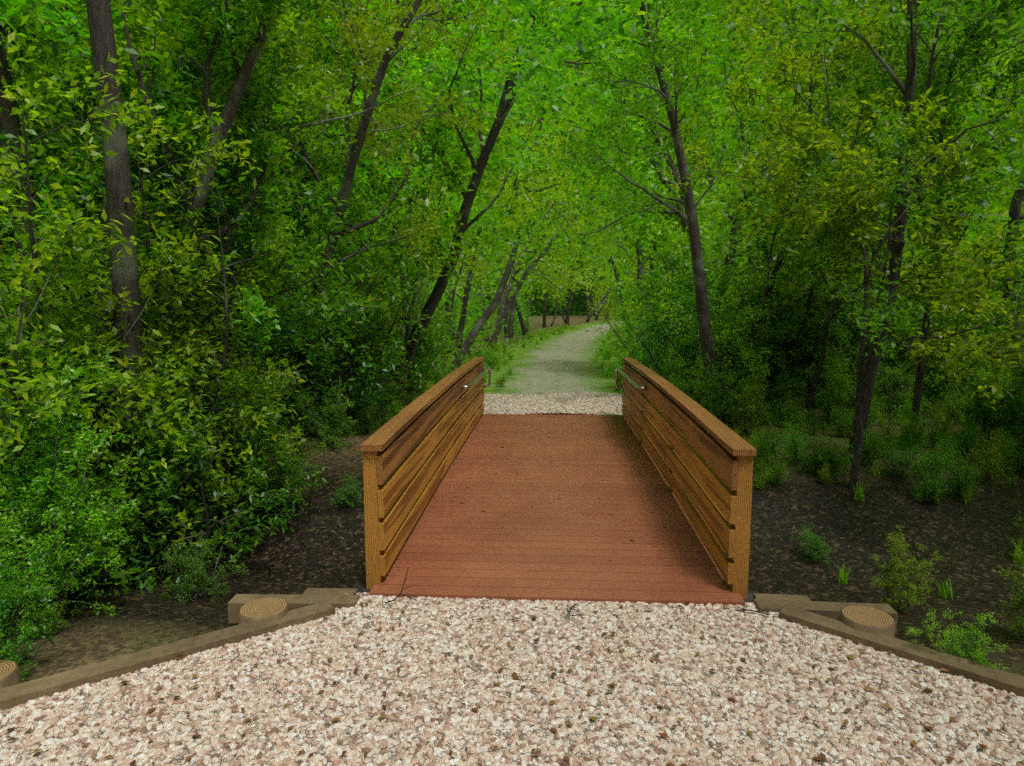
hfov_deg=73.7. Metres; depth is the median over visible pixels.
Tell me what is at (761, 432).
herb shrub
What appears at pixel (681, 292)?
shrub
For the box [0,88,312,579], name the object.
shrub
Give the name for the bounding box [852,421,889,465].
herb shrub
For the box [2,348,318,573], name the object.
shrub
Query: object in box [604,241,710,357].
shrub
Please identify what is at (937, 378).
shrub
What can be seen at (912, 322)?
shrub
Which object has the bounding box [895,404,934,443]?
herb shrub
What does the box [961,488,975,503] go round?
grass tuft
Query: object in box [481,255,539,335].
tree
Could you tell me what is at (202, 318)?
shrub
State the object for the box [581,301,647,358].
shrub
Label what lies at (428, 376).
herb shrub
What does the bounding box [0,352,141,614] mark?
shrub
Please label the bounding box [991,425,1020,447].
herb shrub
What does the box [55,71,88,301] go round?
tree
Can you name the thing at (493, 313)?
shrub
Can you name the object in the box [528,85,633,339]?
tree
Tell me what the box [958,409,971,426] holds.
grass tuft
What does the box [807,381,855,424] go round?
shrub
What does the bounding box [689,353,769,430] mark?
shrub
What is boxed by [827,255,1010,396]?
shrub
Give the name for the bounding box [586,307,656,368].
shrub
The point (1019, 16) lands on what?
tree
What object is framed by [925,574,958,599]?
grass tuft
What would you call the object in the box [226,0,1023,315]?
distant forest backdrop
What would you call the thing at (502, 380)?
herb shrub
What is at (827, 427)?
grass tuft
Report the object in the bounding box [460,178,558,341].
tree
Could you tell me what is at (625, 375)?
bridge handrails
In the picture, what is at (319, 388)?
shrub
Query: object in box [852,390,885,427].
herb shrub
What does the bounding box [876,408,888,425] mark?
grass tuft
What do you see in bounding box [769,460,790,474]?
grass tuft
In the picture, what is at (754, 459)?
herb shrub
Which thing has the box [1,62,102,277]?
sapling tree
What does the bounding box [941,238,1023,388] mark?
shrub
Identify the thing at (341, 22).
dead branch
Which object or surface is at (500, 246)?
sapling tree
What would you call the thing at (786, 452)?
grass tuft
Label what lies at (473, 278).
tree
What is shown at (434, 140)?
tree
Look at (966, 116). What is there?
sapling tree
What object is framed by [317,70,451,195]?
dead branch
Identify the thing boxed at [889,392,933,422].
herb shrub
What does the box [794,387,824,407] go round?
herb shrub
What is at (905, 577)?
shrub
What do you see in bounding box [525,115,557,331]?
tree
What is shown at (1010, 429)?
herb shrub
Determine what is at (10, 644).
shrub
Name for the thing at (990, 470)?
herb shrub
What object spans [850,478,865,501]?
grass tuft
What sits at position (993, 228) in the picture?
shrub
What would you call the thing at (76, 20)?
tree
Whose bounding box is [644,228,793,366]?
shrub
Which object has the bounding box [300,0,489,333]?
tree
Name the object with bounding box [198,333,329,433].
shrub
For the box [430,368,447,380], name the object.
herb shrub
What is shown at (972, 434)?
herb shrub
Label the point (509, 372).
grass tuft
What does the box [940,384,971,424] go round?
herb shrub
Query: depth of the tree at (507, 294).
29.35 m
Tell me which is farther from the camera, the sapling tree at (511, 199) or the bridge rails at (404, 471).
the sapling tree at (511, 199)
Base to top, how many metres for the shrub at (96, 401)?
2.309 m
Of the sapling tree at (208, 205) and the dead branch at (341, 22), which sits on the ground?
the sapling tree at (208, 205)
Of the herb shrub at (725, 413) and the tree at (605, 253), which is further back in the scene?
the tree at (605, 253)
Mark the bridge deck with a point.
(544, 538)
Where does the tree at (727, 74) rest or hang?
on the ground
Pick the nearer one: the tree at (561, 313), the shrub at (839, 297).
the shrub at (839, 297)
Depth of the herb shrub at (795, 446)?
9.11 m
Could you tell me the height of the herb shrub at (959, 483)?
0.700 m
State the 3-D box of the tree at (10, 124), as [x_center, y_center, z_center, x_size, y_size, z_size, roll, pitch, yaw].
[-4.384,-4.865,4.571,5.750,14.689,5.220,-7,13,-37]
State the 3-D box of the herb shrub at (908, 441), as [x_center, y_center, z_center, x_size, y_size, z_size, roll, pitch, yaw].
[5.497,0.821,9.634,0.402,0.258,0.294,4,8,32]
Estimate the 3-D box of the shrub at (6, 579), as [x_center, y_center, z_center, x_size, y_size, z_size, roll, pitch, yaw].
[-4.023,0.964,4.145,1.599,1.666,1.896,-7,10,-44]
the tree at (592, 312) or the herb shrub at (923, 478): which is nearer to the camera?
the herb shrub at (923, 478)
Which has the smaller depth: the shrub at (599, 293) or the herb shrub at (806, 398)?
the herb shrub at (806, 398)
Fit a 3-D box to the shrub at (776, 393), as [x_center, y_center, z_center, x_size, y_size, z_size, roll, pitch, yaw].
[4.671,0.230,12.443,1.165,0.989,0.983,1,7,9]
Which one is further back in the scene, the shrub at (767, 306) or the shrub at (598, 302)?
the shrub at (598, 302)
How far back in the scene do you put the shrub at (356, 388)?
12.82 m
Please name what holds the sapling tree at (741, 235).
on the ground
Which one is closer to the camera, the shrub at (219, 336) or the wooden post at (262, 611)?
the wooden post at (262, 611)
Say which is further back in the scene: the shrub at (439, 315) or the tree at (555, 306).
the tree at (555, 306)
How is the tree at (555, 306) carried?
on the ground
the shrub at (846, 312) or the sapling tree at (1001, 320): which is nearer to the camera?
the sapling tree at (1001, 320)
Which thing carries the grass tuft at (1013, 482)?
on the ground
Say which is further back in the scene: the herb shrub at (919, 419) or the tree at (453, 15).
the tree at (453, 15)
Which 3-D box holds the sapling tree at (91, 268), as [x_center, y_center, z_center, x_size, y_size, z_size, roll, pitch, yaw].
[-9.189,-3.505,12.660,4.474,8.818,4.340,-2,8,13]
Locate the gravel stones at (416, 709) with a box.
[0,592,1023,765]
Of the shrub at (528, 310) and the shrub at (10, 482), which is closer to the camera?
the shrub at (10, 482)
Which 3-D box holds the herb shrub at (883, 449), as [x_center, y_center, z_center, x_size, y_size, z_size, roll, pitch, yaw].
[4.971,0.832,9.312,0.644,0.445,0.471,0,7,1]
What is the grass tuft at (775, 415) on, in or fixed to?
on the ground
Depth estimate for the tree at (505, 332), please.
37.36 m
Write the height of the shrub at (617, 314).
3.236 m
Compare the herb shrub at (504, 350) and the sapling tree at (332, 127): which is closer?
the sapling tree at (332, 127)
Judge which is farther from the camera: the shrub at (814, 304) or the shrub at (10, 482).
the shrub at (814, 304)
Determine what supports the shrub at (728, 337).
on the ground
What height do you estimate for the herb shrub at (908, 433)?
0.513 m
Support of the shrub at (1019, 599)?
on the ground
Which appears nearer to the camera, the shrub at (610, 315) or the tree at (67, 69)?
the tree at (67, 69)
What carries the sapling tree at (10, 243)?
on the ground
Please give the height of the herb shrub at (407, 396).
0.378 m
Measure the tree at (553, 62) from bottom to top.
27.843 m
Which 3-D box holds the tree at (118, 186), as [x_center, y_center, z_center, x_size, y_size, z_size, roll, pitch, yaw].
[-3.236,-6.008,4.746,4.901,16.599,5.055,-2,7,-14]
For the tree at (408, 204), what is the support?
on the ground
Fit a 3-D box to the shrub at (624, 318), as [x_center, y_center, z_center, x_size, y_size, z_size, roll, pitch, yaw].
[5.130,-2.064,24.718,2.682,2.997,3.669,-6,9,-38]
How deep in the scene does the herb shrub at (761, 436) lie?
9.19 m
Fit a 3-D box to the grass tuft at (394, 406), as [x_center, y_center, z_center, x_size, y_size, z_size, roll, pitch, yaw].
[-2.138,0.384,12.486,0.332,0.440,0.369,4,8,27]
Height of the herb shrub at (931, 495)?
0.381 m
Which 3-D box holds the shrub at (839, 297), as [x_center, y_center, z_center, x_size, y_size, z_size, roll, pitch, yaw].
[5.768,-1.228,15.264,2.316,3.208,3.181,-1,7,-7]
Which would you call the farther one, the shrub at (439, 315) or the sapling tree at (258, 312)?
the shrub at (439, 315)
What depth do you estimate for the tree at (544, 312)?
46.03 m
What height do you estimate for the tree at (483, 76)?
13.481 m
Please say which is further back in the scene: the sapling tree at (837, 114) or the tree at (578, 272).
the tree at (578, 272)
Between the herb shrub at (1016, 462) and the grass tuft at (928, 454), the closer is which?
the herb shrub at (1016, 462)
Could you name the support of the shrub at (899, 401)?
on the ground
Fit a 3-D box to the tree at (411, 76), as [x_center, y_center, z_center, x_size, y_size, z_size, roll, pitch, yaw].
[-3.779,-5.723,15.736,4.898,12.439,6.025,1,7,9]
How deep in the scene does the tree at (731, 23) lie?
13.74 m
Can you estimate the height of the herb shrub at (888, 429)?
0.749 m
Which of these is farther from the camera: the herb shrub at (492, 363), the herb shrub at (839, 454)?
the herb shrub at (492, 363)
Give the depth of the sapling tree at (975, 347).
7.46 m
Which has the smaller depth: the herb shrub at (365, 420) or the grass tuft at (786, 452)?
the grass tuft at (786, 452)
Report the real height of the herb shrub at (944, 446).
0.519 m
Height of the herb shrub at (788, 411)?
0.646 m
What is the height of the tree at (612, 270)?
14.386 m
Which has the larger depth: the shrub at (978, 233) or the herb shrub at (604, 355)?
the herb shrub at (604, 355)
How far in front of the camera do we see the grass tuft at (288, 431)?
10.21 m
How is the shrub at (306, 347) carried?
on the ground
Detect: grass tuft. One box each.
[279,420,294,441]
[387,395,400,414]
[506,349,513,359]
[506,365,512,375]
[604,364,614,377]
[614,367,623,385]
[764,462,775,480]
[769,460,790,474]
[772,409,780,421]
[779,444,792,455]
[820,418,832,430]
[835,562,851,584]
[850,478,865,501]
[868,460,885,475]
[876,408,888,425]
[911,452,925,469]
[915,487,925,501]
[922,447,935,462]
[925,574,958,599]
[944,417,960,429]
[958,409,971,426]
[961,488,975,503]
[985,441,1002,457]
[1006,536,1023,562]
[1008,473,1016,487]
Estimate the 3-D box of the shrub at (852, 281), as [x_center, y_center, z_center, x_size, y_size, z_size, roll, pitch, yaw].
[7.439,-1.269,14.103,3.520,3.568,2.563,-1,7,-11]
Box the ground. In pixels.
[0,315,1023,682]
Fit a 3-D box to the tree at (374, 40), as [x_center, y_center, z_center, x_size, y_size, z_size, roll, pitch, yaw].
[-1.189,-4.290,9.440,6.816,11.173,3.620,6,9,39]
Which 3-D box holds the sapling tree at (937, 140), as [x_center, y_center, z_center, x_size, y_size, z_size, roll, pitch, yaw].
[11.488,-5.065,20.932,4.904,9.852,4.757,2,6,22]
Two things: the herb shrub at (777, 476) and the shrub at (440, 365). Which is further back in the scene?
the shrub at (440, 365)
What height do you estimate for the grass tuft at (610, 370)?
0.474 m
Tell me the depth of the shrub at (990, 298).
13.48 m
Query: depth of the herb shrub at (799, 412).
12.17 m
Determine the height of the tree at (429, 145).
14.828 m
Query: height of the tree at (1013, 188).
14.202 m
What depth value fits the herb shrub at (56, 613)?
4.51 m
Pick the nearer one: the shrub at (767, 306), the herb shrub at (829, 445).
the herb shrub at (829, 445)
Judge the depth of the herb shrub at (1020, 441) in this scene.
9.65 m
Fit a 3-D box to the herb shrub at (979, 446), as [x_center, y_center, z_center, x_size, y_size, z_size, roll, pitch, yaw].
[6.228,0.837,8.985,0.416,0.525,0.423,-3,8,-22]
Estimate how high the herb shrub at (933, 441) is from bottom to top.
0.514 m
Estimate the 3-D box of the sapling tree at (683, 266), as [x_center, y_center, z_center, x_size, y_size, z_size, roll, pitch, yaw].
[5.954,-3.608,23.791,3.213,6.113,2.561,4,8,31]
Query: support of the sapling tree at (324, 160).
on the ground
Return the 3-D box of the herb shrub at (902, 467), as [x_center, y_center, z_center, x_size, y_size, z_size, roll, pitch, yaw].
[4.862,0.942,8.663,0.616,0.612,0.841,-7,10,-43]
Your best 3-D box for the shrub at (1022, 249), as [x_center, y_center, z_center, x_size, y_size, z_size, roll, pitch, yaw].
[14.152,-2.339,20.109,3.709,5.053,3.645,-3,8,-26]
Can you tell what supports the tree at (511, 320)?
on the ground
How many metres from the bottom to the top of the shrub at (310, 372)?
4.639 m
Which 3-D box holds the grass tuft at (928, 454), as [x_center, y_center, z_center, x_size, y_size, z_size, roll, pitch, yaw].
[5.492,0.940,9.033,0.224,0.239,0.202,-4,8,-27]
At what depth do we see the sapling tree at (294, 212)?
14.70 m
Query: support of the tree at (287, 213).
on the ground
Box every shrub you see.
[0,31,218,598]
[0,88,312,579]
[0,246,222,379]
[0,255,193,483]
[0,261,236,479]
[0,266,99,497]
[0,351,178,580]
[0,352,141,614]
[0,388,27,543]
[0,454,136,628]
[0,545,61,680]
[0,547,12,599]
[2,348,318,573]
[15,599,69,635]
[28,312,327,594]
[52,313,200,400]
[93,315,303,515]
[100,222,282,339]
[147,215,349,421]
[155,528,248,602]
[177,300,312,424]
[195,359,268,466]
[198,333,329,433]
[199,215,437,430]
[209,237,400,426]
[213,230,441,439]
[261,419,349,515]
[265,315,336,429]
[291,437,315,458]
[293,380,361,450]
[311,248,478,383]
[326,474,363,508]
[327,355,379,410]
[354,405,377,433]
[357,243,436,333]
[362,282,458,393]
[375,387,401,404]
[376,301,479,383]
[395,315,487,371]
[397,388,416,404]
[423,270,479,357]
[423,368,437,385]
[425,233,523,360]
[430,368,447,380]
[484,356,502,368]
[485,303,508,332]
[488,272,540,335]
[489,294,529,336]
[493,374,508,386]
[501,344,507,354]
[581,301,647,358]
[583,277,612,318]
[586,263,621,319]
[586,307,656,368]
[588,283,633,333]
[592,290,636,319]
[597,287,646,343]
[601,346,614,358]
[602,292,644,350]
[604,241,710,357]
[609,269,758,397]
[615,226,795,383]
[616,216,723,347]
[616,264,782,414]
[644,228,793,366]
[653,248,860,387]
[655,333,723,392]
[662,293,793,390]
[669,366,708,407]
[686,285,808,400]
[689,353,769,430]
[707,363,771,436]
[713,243,873,395]
[714,395,734,420]
[722,368,747,399]
[733,260,859,387]
[737,368,801,420]
[744,278,901,406]
[748,428,765,447]
[749,438,767,470]
[750,252,856,343]
[752,419,793,472]
[752,457,774,488]
[756,430,774,455]
[759,292,865,384]
[761,452,792,485]
[764,277,915,403]
[768,378,799,408]
[773,391,811,430]
[774,416,824,463]
[783,255,1022,393]
[784,407,806,419]
[790,522,835,563]
[792,431,853,481]
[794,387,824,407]
[798,431,861,482]
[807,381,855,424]
[807,415,825,435]
[811,441,847,472]
[813,346,901,422]
[815,241,975,401]
[816,395,835,424]
[817,461,833,483]
[822,363,887,416]
[822,437,855,470]
[825,405,879,437]
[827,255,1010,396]
[829,407,851,436]
[842,233,996,386]
[844,354,930,418]
[845,407,910,456]
[850,430,900,458]
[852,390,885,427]
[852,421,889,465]
[862,431,929,481]
[870,524,946,612]
[883,258,1023,398]
[888,239,1023,405]
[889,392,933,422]
[890,431,914,448]
[894,413,921,444]
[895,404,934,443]
[897,421,924,443]
[901,221,1023,395]
[906,608,1010,670]
[910,463,952,502]
[910,473,947,502]
[913,444,957,477]
[920,415,948,448]
[923,396,946,426]
[924,416,957,437]
[931,379,957,407]
[932,432,962,468]
[933,446,988,499]
[936,426,982,453]
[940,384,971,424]
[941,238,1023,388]
[951,361,1023,441]
[953,383,970,414]
[954,418,987,457]
[957,347,1023,422]
[963,199,1023,323]
[965,376,1023,442]
[967,428,1006,463]
[969,430,1016,486]
[976,213,1023,269]
[977,414,1019,446]
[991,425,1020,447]
[993,548,1023,635]
[994,448,1023,474]
[1003,428,1023,451]
[1011,517,1023,546]
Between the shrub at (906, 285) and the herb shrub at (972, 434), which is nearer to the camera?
the herb shrub at (972, 434)
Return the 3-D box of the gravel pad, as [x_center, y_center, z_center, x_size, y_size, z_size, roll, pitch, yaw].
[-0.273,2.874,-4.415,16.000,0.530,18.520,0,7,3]
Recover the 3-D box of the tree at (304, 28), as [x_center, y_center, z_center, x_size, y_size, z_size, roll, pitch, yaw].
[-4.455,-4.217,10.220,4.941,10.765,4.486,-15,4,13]
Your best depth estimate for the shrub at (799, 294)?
15.37 m
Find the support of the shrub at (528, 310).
on the ground
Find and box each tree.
[0,0,228,355]
[0,0,230,487]
[0,0,460,386]
[0,2,128,290]
[0,21,55,461]
[0,31,166,295]
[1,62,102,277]
[2,0,331,424]
[5,0,355,441]
[6,178,109,307]
[7,1,262,370]
[29,53,283,342]
[43,0,359,401]
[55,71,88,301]
[75,1,323,326]
[77,0,146,580]
[135,0,412,326]
[158,0,408,431]
[171,1,388,285]
[186,0,432,350]
[245,70,373,288]
[256,0,511,424]
[287,1,477,377]
[290,76,394,290]
[292,40,496,404]
[294,0,507,381]
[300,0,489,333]
[322,0,667,399]
[322,11,516,401]
[330,0,540,311]
[335,63,499,356]
[365,17,497,268]
[377,66,551,365]
[381,1,457,284]
[402,25,576,365]
[409,2,528,355]
[409,237,494,365]
[427,4,482,336]
[428,150,548,335]
[434,1,609,372]
[454,100,540,282]
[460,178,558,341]
[468,151,644,349]
[468,154,561,318]
[470,6,581,299]
[470,187,535,337]
[481,34,528,297]
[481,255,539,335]
[487,112,610,349]
[501,52,585,339]
[501,77,599,337]
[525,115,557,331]
[528,0,743,345]
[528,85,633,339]
[534,3,683,356]
[536,126,587,327]
[537,226,577,326]
[538,185,613,325]
[538,210,587,322]
[540,0,596,157]
[545,0,771,413]
[545,0,779,315]
[553,201,591,316]
[565,67,632,304]
[581,120,729,296]
[582,107,672,342]
[582,210,649,305]
[583,2,747,317]
[585,206,689,284]
[586,200,598,316]
[586,230,606,316]
[586,274,614,321]
[591,31,798,279]
[595,289,610,319]
[600,258,646,307]
[613,0,838,338]
[632,219,716,323]
[636,0,812,315]
[645,1,831,268]
[653,19,790,288]
[656,0,803,296]
[658,0,905,391]
[662,0,862,262]
[673,0,1023,488]
[685,133,804,275]
[702,0,992,381]
[703,2,991,400]
[714,0,916,367]
[746,0,1023,454]
[748,5,971,403]
[749,0,964,416]
[775,36,939,249]
[780,0,1004,393]
[820,0,1023,426]
[848,6,1011,205]
[850,61,975,297]
[866,26,1023,274]
[876,184,1023,381]
[912,23,1023,277]
[937,1,1023,411]
[943,105,1023,258]
[954,0,1023,80]
[958,71,1023,145]
[959,44,1023,208]
[960,107,1023,244]
[970,159,1023,256]
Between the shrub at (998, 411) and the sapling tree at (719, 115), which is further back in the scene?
the sapling tree at (719, 115)
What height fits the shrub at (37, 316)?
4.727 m
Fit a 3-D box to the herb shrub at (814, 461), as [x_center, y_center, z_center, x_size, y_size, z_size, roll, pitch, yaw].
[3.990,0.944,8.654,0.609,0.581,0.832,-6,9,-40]
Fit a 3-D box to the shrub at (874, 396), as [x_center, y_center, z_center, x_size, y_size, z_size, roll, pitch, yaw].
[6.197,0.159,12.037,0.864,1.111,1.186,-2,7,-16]
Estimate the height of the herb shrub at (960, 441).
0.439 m
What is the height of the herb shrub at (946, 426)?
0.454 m
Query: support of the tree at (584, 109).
on the ground
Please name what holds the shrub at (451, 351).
on the ground
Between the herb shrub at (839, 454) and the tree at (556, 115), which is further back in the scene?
the tree at (556, 115)
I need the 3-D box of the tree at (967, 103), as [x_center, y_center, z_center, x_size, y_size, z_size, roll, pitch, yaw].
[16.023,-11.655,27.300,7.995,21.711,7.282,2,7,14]
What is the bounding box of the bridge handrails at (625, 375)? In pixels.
[461,366,646,389]
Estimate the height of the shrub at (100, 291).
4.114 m
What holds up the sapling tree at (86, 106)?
on the ground
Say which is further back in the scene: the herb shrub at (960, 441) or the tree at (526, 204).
the tree at (526, 204)
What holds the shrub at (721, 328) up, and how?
on the ground
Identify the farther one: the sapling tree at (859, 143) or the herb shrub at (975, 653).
the sapling tree at (859, 143)
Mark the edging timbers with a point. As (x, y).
(308, 604)
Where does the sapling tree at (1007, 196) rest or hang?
on the ground
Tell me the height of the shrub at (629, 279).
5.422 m
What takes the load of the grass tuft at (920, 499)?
on the ground
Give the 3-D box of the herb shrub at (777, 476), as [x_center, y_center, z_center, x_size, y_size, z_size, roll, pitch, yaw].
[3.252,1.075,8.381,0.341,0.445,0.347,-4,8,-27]
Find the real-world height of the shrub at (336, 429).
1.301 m
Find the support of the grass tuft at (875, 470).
on the ground
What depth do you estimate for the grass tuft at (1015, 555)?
6.81 m
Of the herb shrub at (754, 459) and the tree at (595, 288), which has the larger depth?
the tree at (595, 288)
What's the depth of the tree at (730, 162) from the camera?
16.19 m
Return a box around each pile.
[0,659,20,688]
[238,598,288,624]
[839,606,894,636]
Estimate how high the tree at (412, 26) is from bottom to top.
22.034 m
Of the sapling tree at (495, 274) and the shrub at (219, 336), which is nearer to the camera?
the shrub at (219, 336)
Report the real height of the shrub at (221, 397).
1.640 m
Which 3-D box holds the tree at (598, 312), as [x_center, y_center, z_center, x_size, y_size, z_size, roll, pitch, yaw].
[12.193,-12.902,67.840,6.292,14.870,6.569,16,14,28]
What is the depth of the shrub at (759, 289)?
14.57 m
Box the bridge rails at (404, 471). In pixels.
[352,357,759,601]
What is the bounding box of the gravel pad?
[0,593,1023,765]
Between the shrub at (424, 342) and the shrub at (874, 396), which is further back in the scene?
the shrub at (424, 342)
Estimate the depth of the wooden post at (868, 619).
4.21 m
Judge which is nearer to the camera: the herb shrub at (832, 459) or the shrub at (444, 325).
the herb shrub at (832, 459)
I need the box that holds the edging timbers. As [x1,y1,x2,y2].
[0,588,1023,709]
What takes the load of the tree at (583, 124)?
on the ground
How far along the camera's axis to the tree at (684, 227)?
15.33 m
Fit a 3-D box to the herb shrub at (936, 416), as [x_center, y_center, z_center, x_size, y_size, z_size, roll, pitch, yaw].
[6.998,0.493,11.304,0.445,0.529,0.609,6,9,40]
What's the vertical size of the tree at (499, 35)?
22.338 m
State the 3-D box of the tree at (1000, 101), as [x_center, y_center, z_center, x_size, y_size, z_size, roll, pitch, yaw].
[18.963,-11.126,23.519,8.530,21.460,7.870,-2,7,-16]
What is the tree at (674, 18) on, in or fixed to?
on the ground
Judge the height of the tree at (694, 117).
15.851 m
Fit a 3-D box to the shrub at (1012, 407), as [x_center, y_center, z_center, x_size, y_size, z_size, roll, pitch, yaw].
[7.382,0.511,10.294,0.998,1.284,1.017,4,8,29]
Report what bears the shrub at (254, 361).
on the ground
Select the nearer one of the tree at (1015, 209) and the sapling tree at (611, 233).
the tree at (1015, 209)
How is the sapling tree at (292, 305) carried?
on the ground
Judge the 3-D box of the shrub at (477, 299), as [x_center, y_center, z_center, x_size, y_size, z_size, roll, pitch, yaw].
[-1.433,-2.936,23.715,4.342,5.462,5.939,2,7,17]
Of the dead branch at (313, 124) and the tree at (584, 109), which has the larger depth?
the tree at (584, 109)
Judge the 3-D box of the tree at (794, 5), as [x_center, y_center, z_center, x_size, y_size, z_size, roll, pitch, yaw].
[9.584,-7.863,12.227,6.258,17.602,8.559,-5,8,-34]
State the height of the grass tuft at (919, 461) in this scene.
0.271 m
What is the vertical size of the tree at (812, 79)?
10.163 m
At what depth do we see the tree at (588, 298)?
80.34 m
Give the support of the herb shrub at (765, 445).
on the ground
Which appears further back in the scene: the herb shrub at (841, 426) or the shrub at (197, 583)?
the herb shrub at (841, 426)
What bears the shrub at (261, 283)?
on the ground
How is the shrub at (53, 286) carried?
on the ground
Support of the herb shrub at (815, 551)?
on the ground
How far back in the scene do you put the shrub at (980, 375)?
11.55 m
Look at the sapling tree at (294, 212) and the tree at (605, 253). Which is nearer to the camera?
the sapling tree at (294, 212)
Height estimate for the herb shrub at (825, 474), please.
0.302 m
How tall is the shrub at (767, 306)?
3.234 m
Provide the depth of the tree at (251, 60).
6.96 m
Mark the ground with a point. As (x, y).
(320, 545)
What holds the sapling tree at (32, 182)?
on the ground
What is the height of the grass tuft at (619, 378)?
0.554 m
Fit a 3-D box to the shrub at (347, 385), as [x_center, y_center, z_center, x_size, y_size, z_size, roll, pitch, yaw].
[-3.020,-0.668,10.726,3.298,3.514,3.910,4,8,28]
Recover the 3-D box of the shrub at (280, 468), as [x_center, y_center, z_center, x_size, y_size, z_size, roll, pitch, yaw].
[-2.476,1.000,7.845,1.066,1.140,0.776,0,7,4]
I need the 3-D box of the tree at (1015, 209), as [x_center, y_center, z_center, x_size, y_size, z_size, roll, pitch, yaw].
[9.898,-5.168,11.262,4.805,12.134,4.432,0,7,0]
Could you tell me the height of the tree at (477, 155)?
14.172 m
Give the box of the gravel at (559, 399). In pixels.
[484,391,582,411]
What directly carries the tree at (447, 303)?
on the ground
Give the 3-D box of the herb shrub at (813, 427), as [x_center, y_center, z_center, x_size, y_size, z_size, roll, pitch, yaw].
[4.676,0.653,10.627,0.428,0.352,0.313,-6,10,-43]
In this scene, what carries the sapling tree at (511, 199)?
on the ground
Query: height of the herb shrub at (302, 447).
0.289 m
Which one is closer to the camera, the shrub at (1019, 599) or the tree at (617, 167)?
the shrub at (1019, 599)
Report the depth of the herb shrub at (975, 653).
3.85 m
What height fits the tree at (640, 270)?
14.928 m
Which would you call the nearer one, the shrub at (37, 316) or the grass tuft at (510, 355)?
the shrub at (37, 316)
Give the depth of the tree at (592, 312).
62.13 m
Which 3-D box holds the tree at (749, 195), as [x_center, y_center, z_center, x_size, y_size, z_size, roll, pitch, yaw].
[8.097,-5.724,15.118,6.395,12.544,5.012,-7,10,-44]
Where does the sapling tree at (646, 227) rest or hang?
on the ground
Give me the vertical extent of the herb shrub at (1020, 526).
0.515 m
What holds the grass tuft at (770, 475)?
on the ground
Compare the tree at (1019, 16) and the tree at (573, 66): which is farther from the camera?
the tree at (573, 66)
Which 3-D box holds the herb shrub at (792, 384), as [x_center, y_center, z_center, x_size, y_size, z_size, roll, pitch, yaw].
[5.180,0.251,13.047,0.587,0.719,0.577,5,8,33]
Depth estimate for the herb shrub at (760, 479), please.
8.37 m
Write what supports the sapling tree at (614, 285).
on the ground
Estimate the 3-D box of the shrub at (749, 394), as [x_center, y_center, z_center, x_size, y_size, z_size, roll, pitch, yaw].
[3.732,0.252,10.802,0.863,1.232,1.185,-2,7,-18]
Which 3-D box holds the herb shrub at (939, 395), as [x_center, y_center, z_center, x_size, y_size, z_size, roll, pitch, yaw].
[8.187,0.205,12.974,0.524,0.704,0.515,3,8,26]
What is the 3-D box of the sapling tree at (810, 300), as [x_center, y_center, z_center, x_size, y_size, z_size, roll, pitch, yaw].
[6.793,-3.603,13.481,4.043,8.818,4.611,1,7,6]
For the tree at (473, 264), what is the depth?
19.40 m
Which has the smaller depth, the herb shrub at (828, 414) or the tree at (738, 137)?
the herb shrub at (828, 414)
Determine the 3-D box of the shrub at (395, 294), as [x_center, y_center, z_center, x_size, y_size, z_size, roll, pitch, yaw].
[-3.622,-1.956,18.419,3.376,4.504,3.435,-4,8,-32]
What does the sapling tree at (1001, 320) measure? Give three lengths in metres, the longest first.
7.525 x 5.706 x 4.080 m
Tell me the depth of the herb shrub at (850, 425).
10.48 m
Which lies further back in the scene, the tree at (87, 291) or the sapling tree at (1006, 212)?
the sapling tree at (1006, 212)
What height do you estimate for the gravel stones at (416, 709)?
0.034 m
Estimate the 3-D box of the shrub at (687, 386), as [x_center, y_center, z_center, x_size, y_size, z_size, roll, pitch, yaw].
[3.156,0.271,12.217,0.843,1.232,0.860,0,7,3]
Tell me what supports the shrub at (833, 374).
on the ground
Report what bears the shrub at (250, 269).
on the ground
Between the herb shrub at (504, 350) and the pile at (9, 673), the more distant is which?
the herb shrub at (504, 350)
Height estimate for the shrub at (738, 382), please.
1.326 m
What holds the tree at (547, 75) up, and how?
on the ground
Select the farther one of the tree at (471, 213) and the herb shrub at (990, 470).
the tree at (471, 213)
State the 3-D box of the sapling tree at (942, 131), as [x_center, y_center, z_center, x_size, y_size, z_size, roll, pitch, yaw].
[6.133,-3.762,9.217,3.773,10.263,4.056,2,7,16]
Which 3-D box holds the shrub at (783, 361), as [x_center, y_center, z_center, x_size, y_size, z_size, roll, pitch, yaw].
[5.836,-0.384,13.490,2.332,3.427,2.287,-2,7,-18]
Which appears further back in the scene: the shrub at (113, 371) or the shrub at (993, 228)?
the shrub at (993, 228)
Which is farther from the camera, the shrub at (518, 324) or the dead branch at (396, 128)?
the shrub at (518, 324)
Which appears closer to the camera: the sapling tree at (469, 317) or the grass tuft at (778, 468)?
the grass tuft at (778, 468)
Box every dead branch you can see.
[226,0,372,55]
[236,41,415,190]
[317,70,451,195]
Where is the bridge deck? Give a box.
[369,414,744,606]
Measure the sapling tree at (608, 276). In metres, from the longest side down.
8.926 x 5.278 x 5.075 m
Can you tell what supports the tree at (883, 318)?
on the ground
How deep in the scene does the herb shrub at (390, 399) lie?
13.95 m
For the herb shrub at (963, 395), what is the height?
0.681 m
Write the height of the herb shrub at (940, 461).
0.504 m
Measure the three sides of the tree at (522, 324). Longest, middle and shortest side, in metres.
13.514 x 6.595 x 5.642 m
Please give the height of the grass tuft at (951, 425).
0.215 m
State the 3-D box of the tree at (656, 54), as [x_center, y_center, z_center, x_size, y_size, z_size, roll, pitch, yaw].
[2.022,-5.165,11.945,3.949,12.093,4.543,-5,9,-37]
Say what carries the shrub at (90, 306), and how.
on the ground
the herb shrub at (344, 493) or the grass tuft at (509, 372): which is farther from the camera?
the grass tuft at (509, 372)

